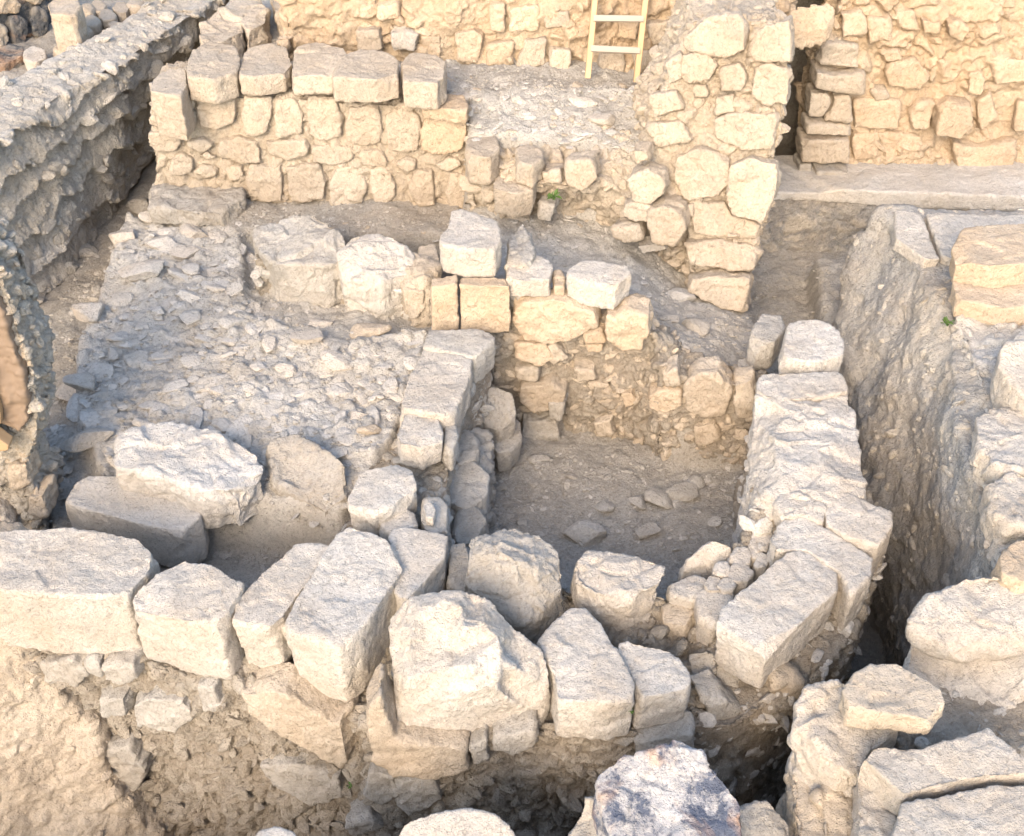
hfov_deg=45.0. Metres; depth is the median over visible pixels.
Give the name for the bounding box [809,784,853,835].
wall stone
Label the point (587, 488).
loose stone
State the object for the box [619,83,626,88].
loose stone
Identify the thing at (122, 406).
loose stone
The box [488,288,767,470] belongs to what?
rubble wall
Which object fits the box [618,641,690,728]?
ashlar block
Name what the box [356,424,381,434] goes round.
loose stone
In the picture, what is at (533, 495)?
loose stone
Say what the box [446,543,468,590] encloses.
stone
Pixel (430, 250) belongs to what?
wall stone
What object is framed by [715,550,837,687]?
ashlar block
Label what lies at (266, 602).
ashlar block
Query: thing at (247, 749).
rubble wall
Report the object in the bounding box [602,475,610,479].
loose stone
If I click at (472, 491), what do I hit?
stone wall
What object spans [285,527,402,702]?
ashlar block
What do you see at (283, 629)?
stone sliver
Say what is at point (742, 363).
wall stone
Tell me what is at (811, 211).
earth ledge
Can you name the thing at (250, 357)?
loose stone
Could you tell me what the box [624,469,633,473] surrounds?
loose stone
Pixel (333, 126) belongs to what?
block wall
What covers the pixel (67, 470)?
loose stone
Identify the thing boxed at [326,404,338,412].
loose stone
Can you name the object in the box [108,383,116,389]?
loose stone
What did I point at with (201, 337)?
loose stone
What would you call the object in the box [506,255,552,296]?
wall stone
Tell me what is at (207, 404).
loose stone
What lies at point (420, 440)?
wall stone
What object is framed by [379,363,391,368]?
loose stone
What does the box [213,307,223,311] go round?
loose stone
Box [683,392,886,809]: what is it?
rubble wall
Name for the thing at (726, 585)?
loose stone
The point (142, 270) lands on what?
loose stone
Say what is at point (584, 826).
rubble stone
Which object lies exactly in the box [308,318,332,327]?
loose stone
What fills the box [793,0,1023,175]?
rubble wall
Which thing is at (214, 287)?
loose stone
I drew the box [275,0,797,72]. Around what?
rubble wall
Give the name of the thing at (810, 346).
ashlar block
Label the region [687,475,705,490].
loose stone
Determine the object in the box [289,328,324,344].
loose stone
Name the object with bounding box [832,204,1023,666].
earth baulk
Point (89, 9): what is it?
cobble
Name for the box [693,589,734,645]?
wall stone
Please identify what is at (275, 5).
boulder
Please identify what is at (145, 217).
loose stone
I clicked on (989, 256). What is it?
ashlar block
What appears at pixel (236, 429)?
rubble
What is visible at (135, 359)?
loose stone
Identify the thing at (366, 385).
loose stone
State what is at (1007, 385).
boulder
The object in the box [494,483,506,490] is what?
loose stone
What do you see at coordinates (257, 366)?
loose stone
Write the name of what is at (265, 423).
loose stone
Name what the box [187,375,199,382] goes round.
loose stone
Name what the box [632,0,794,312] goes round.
broken wall
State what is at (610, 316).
wall stone
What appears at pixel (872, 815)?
wall stone
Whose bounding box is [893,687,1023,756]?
rubble wall
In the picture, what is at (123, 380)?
loose stone
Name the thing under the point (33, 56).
cobble
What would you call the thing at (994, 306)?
ashlar block
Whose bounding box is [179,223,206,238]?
loose stone
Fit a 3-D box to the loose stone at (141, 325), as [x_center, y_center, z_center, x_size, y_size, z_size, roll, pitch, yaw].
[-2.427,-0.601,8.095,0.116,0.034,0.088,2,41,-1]
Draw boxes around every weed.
[547,189,561,199]
[940,316,954,325]
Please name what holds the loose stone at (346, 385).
on the ground
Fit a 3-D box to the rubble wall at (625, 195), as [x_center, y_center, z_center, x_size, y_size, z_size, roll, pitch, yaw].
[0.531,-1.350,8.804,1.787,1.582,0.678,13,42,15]
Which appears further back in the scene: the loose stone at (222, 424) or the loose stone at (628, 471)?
the loose stone at (628, 471)
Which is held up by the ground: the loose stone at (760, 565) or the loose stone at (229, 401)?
the loose stone at (229, 401)
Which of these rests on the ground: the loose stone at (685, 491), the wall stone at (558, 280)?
the loose stone at (685, 491)
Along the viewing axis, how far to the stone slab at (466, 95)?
8.76 m
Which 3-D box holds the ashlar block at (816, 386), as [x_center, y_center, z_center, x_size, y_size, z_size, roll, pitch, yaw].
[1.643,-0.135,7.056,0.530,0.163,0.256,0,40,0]
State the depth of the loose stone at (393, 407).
7.28 m
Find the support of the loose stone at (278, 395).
on the rubble at (236, 429)
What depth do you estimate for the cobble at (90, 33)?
9.79 m
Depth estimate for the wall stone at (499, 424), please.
7.72 m
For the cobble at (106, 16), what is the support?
on the ground
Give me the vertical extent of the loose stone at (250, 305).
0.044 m
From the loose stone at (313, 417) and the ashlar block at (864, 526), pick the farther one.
the loose stone at (313, 417)
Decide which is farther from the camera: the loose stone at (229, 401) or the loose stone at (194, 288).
the loose stone at (194, 288)
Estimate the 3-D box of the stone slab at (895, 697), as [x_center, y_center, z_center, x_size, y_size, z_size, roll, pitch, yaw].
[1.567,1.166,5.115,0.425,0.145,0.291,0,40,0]
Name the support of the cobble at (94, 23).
on the ground
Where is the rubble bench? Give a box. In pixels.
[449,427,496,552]
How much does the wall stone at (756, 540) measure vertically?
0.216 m
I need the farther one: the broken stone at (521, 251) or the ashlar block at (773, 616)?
the broken stone at (521, 251)
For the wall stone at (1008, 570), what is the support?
on the earth baulk at (919, 400)
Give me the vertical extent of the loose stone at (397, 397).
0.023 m
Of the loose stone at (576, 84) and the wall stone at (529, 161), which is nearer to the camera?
the wall stone at (529, 161)
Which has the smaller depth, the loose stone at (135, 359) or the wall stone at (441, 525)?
the wall stone at (441, 525)
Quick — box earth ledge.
[760,155,1023,252]
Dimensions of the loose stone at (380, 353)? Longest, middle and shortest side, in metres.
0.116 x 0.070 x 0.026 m
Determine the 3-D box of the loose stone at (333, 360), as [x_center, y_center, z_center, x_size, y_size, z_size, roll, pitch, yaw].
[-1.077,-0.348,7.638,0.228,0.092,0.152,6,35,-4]
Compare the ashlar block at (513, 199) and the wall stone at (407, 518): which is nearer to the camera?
the wall stone at (407, 518)
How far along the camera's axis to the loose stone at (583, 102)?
8.67 m
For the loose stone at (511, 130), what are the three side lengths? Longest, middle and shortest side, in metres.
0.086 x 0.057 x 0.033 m
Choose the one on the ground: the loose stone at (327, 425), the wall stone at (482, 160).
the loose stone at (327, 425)
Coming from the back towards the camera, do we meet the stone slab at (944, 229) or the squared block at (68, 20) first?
the squared block at (68, 20)
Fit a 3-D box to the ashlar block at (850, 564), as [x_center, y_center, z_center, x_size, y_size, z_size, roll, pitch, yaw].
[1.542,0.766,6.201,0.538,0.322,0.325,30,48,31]
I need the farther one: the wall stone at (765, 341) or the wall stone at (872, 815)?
the wall stone at (765, 341)
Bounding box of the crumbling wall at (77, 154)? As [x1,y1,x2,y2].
[0,0,229,303]
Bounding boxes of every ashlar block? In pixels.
[0,527,159,654]
[133,561,244,679]
[232,543,328,667]
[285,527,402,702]
[388,527,448,610]
[430,274,458,329]
[439,209,501,277]
[459,277,510,332]
[494,175,536,217]
[536,608,634,739]
[566,260,631,309]
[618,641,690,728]
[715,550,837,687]
[756,372,847,401]
[767,517,872,630]
[772,494,827,528]
[778,319,843,374]
[785,679,897,797]
[824,493,892,576]
[855,728,1023,816]
[891,210,938,266]
[891,785,1023,835]
[948,281,1023,325]
[949,224,1023,287]
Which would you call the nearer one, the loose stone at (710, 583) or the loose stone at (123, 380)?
the loose stone at (710, 583)
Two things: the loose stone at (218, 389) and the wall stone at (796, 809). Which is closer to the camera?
the wall stone at (796, 809)
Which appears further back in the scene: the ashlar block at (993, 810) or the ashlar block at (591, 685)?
the ashlar block at (591, 685)
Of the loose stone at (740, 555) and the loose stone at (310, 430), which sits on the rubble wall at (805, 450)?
the loose stone at (740, 555)
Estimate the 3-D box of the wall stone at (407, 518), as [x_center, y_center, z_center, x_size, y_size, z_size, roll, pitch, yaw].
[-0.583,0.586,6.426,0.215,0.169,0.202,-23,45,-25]
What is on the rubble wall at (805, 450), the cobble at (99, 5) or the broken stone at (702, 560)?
the broken stone at (702, 560)
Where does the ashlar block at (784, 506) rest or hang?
on the rubble wall at (805, 450)
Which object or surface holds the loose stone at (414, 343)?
on the ground
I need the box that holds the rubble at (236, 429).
[46,59,742,562]
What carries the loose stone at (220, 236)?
on the ground
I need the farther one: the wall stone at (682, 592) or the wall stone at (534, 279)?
the wall stone at (534, 279)
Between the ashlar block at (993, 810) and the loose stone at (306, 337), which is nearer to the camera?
the ashlar block at (993, 810)
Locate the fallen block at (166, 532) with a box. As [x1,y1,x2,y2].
[65,476,209,567]
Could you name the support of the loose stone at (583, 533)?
on the ground
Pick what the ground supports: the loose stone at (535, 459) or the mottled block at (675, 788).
the loose stone at (535, 459)
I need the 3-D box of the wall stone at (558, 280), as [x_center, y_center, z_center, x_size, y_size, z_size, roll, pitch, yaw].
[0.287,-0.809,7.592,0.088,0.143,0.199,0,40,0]
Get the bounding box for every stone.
[55,383,75,400]
[59,427,113,452]
[62,372,94,391]
[63,466,72,475]
[72,302,104,322]
[78,242,97,256]
[89,296,98,300]
[91,285,100,293]
[97,350,105,357]
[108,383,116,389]
[109,229,134,243]
[117,402,128,410]
[118,260,164,280]
[118,376,127,383]
[119,342,131,347]
[123,350,147,367]
[125,197,148,213]
[127,383,140,389]
[128,305,144,309]
[132,418,149,426]
[135,321,149,329]
[138,211,151,223]
[141,342,148,347]
[144,235,175,249]
[149,329,157,335]
[149,402,170,414]
[152,359,169,364]
[163,378,188,392]
[165,334,181,342]
[169,245,199,258]
[170,401,179,405]
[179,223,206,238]
[179,309,201,324]
[180,352,202,367]
[181,263,198,274]
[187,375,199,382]
[188,286,199,290]
[194,334,210,341]
[203,399,213,408]
[206,284,224,291]
[208,231,227,243]
[209,261,221,266]
[210,385,223,394]
[210,418,231,431]
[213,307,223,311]
[218,315,243,328]
[221,337,237,345]
[224,399,234,403]
[236,375,246,380]
[242,382,254,391]
[245,251,254,263]
[245,354,252,360]
[247,302,260,308]
[250,362,264,371]
[255,826,295,835]
[259,419,270,428]
[262,336,277,352]
[268,392,283,399]
[270,303,280,308]
[275,363,296,377]
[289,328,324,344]
[292,390,304,396]
[306,427,314,436]
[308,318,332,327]
[310,415,319,419]
[320,350,353,370]
[322,423,331,428]
[322,433,332,438]
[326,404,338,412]
[329,445,348,458]
[331,382,350,389]
[347,465,416,535]
[349,323,391,338]
[350,411,366,419]
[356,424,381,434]
[357,379,376,391]
[374,351,384,356]
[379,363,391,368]
[379,510,417,540]
[386,405,398,411]
[388,393,402,401]
[396,414,443,469]
[400,281,424,317]
[404,252,442,327]
[406,340,421,345]
[417,244,438,278]
[420,497,449,542]
[424,502,435,526]
[442,425,459,470]
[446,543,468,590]
[465,136,499,184]
[473,97,482,100]
[483,387,515,442]
[488,106,497,110]
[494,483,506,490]
[503,514,513,517]
[504,224,536,306]
[506,129,516,132]
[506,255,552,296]
[512,96,525,103]
[514,144,543,188]
[517,518,528,525]
[527,454,550,463]
[528,493,538,497]
[530,481,540,486]
[538,125,549,128]
[552,269,565,294]
[563,520,606,546]
[566,472,576,479]
[568,97,596,107]
[568,796,596,835]
[572,81,582,87]
[582,487,592,490]
[588,113,614,125]
[593,500,615,511]
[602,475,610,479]
[605,293,653,334]
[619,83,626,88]
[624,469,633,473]
[628,495,645,509]
[630,283,640,291]
[635,522,660,539]
[644,487,672,508]
[657,315,678,322]
[659,603,693,637]
[665,482,698,500]
[665,575,706,608]
[668,287,695,301]
[671,546,681,550]
[678,541,731,580]
[682,318,709,336]
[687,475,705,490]
[688,651,739,687]
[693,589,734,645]
[703,576,720,591]
[708,515,721,526]
[712,561,730,578]
[717,578,736,594]
[727,547,751,568]
[727,563,753,595]
[737,358,747,366]
[740,800,789,835]
[746,314,785,369]
[748,532,772,553]
[748,545,762,566]
[752,553,768,577]
[775,772,824,835]
[790,3,834,49]
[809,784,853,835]
[850,769,896,835]
[968,407,1023,486]
[978,472,1023,543]
[989,540,1023,593]
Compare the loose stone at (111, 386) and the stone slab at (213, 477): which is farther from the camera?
the loose stone at (111, 386)
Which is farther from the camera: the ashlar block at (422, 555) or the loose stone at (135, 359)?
the loose stone at (135, 359)
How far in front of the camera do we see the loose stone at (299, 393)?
7.50 m
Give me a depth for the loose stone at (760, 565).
6.22 m
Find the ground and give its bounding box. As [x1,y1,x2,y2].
[0,0,885,835]
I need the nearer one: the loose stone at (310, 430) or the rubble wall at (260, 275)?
the loose stone at (310, 430)
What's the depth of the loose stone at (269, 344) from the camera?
7.82 m
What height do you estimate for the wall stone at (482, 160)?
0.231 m
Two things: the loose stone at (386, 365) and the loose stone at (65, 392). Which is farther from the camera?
the loose stone at (65, 392)
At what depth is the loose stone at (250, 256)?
8.68 m
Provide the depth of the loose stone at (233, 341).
7.89 m
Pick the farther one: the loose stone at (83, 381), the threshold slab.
the threshold slab
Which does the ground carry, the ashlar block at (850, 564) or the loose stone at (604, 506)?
the loose stone at (604, 506)
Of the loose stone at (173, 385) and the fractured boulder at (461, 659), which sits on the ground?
the loose stone at (173, 385)
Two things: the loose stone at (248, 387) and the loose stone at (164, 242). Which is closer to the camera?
the loose stone at (248, 387)
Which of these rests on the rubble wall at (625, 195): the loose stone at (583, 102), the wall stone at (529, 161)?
the wall stone at (529, 161)
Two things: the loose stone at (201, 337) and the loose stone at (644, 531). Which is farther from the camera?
the loose stone at (201, 337)
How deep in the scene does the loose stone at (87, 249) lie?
9.38 m
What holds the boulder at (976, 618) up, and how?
on the boulder at (1000, 683)
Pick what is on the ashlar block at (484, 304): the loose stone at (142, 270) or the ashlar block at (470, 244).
the ashlar block at (470, 244)
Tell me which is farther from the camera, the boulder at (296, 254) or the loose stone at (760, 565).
the boulder at (296, 254)
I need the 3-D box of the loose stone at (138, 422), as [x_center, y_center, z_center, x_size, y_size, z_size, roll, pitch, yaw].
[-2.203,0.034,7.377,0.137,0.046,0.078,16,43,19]
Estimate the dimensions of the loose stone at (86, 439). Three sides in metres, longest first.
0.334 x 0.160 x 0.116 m
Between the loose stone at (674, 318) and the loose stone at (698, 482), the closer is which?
the loose stone at (698, 482)
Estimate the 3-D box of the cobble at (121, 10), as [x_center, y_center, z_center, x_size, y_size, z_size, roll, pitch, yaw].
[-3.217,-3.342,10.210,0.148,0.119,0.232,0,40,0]
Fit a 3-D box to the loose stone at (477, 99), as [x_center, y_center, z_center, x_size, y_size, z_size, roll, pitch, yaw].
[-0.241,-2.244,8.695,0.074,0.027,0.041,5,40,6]
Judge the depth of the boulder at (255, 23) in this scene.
9.37 m
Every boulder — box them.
[199,6,245,59]
[227,0,271,48]
[252,215,345,307]
[270,0,281,36]
[336,234,414,319]
[389,590,550,732]
[399,808,514,835]
[462,529,563,641]
[570,550,664,630]
[903,646,1023,708]
[905,576,1023,662]
[990,339,1023,415]
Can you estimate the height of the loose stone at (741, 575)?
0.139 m
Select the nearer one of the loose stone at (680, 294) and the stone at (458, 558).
the stone at (458, 558)
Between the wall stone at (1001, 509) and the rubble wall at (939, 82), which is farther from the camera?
the rubble wall at (939, 82)
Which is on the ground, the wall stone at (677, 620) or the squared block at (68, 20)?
the squared block at (68, 20)
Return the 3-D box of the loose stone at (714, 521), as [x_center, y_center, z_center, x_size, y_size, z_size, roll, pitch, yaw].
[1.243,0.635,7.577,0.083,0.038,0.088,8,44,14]
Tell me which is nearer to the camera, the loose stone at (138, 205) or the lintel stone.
the lintel stone
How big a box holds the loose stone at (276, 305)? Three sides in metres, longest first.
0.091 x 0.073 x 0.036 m
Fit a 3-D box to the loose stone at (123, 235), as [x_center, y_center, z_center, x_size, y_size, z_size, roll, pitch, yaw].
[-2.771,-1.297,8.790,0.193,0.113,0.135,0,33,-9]
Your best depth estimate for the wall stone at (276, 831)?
5.11 m
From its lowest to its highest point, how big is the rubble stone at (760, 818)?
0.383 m
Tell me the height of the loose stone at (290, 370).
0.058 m
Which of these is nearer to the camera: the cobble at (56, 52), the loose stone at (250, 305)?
the loose stone at (250, 305)
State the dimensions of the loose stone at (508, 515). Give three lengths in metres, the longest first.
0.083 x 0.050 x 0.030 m
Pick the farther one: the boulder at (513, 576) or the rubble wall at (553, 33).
the rubble wall at (553, 33)
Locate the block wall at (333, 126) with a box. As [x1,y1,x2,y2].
[148,41,472,208]
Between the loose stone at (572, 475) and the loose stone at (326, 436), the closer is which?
the loose stone at (326, 436)
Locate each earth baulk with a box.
[0,217,64,529]
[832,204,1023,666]
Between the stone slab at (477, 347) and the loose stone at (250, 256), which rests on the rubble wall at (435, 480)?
the stone slab at (477, 347)
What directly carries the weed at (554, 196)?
on the rubble wall at (625, 195)
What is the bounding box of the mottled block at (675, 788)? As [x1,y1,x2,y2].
[591,740,741,835]
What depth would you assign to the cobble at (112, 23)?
9.88 m
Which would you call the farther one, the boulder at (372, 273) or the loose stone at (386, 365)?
the boulder at (372, 273)
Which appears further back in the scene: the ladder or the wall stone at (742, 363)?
the ladder
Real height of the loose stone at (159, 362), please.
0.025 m
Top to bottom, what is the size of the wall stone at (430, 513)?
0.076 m
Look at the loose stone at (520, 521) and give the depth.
7.57 m
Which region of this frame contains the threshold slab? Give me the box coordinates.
[147,182,246,226]
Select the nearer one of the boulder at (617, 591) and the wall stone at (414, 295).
the boulder at (617, 591)
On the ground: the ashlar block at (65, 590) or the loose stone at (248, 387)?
the loose stone at (248, 387)
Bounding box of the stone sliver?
[281,622,291,650]
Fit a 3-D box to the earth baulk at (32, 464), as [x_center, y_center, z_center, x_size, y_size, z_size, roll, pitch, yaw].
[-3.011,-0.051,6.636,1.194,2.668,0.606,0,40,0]
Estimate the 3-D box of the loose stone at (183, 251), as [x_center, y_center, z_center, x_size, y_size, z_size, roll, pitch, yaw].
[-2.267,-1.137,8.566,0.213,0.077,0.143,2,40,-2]
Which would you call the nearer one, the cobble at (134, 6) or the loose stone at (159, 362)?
the loose stone at (159, 362)
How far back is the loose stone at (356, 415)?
7.26 m
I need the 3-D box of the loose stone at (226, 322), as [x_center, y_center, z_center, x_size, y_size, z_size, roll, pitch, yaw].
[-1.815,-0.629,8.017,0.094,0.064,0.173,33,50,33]
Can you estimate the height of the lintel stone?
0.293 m
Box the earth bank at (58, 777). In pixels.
[0,520,173,835]
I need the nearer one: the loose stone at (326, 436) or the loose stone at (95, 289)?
the loose stone at (326, 436)
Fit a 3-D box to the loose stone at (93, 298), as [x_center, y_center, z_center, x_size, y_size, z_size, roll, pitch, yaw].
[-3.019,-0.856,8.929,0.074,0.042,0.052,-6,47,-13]
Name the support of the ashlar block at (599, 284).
on the rubble wall at (572, 365)
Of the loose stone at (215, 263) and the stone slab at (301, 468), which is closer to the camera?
the stone slab at (301, 468)
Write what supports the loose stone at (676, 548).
on the ground
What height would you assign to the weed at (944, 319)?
0.058 m
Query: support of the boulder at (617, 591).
on the rubble wall at (247, 749)
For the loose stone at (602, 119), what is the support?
on the ground
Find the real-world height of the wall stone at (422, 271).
0.448 m
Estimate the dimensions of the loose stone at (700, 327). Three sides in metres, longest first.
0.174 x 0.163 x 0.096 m
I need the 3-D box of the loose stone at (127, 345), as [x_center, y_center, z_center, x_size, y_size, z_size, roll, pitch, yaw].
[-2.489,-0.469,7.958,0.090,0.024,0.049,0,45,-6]
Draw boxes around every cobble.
[23,46,46,70]
[53,46,62,56]
[82,3,96,16]
[86,15,102,35]
[87,27,93,38]
[92,0,107,17]
[99,9,117,29]
[108,21,117,27]
[112,2,129,22]
[126,0,143,14]
[493,419,521,471]
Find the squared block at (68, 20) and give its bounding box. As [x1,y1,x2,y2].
[48,0,89,51]
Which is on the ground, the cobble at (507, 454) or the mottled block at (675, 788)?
the cobble at (507, 454)
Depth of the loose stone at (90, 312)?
8.16 m
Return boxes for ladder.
[585,0,648,81]
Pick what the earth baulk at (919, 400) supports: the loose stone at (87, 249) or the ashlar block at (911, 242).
the ashlar block at (911, 242)
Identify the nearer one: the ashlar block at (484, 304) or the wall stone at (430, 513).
the wall stone at (430, 513)
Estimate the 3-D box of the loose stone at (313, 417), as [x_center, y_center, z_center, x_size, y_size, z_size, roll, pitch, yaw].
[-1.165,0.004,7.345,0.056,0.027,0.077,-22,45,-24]
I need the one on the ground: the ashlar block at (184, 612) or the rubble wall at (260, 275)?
the rubble wall at (260, 275)
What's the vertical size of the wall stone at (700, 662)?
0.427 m
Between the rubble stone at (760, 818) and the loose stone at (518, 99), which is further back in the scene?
the loose stone at (518, 99)
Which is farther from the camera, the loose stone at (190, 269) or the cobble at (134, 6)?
the cobble at (134, 6)
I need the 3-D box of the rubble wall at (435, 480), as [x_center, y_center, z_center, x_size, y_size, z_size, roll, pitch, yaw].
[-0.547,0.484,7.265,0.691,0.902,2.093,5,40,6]
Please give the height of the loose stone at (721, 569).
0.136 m
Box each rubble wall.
[0,0,52,47]
[21,563,717,835]
[250,254,431,326]
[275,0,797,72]
[337,354,494,562]
[460,115,703,278]
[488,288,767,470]
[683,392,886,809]
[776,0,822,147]
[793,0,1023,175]
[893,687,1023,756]
[950,314,1023,577]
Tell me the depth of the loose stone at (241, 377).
7.61 m
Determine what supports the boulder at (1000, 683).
on the rubble wall at (965, 716)
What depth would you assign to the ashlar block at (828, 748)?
5.16 m
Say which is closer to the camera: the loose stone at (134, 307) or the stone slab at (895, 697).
the stone slab at (895, 697)
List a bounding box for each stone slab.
[113,421,263,528]
[265,434,347,516]
[400,351,472,433]
[423,329,495,383]
[449,88,472,100]
[838,663,944,734]
[925,212,1023,265]
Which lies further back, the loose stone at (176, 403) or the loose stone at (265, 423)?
the loose stone at (176, 403)
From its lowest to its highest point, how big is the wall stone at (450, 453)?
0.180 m
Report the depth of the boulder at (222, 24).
9.25 m
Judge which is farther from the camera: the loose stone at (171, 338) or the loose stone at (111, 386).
the loose stone at (171, 338)
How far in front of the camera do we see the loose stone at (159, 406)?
7.49 m
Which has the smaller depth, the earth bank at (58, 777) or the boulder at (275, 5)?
the earth bank at (58, 777)
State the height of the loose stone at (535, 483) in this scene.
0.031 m
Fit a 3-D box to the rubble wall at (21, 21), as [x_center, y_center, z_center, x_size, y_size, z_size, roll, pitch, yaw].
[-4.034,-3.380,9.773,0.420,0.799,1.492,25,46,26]
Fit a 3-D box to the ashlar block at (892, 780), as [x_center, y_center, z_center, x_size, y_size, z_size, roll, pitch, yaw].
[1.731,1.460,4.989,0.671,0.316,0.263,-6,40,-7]
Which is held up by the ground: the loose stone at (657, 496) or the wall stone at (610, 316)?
the loose stone at (657, 496)
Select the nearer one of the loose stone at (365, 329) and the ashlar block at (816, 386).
the ashlar block at (816, 386)
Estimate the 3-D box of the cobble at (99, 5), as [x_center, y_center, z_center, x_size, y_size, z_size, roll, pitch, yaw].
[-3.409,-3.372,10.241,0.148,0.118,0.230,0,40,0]
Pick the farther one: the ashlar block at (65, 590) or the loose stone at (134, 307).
the loose stone at (134, 307)
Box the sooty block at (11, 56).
[0,44,24,71]
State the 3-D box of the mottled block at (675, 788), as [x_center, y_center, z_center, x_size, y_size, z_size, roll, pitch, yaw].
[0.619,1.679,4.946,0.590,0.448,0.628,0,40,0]
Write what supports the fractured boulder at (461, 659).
on the rubble wall at (247, 749)
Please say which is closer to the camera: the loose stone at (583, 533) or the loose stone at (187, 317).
the loose stone at (583, 533)
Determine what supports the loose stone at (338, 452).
on the ground
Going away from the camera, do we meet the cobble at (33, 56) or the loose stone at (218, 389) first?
the loose stone at (218, 389)
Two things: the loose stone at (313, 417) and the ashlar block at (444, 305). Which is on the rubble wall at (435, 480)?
the ashlar block at (444, 305)
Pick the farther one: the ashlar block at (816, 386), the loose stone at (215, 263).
the loose stone at (215, 263)
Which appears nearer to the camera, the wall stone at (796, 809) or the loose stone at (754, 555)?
the wall stone at (796, 809)
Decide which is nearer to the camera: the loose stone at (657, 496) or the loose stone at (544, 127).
the loose stone at (657, 496)
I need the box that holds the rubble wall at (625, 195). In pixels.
[460,115,703,278]
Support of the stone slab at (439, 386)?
on the rubble wall at (435, 480)
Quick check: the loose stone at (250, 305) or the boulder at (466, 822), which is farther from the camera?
the loose stone at (250, 305)
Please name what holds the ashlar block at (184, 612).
on the rubble wall at (247, 749)
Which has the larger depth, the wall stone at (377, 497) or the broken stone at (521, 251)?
the broken stone at (521, 251)
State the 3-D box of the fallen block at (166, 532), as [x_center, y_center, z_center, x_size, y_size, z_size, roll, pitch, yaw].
[-2.077,0.578,6.944,0.810,0.352,0.319,12,41,14]
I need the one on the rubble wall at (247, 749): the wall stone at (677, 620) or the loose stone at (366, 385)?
the wall stone at (677, 620)
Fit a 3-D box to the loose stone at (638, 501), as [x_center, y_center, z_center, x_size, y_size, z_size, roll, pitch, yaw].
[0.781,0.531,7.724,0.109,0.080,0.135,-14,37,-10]
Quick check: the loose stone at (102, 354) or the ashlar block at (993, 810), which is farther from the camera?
the loose stone at (102, 354)
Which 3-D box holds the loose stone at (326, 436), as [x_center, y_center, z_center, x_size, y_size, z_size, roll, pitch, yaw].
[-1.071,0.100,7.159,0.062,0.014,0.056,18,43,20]
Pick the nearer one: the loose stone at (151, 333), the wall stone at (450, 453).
the wall stone at (450, 453)
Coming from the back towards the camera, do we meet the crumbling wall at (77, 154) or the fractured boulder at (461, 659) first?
the crumbling wall at (77, 154)
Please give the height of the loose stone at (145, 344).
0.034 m
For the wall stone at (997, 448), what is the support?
on the earth baulk at (919, 400)
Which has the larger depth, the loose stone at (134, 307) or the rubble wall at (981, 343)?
the loose stone at (134, 307)
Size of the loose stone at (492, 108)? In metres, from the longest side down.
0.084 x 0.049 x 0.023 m
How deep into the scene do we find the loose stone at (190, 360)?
7.77 m
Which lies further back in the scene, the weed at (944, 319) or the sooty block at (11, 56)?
the sooty block at (11, 56)
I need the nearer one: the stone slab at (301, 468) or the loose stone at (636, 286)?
the stone slab at (301, 468)
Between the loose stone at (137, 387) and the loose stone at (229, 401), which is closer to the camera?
the loose stone at (229, 401)
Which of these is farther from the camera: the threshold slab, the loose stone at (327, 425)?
the threshold slab

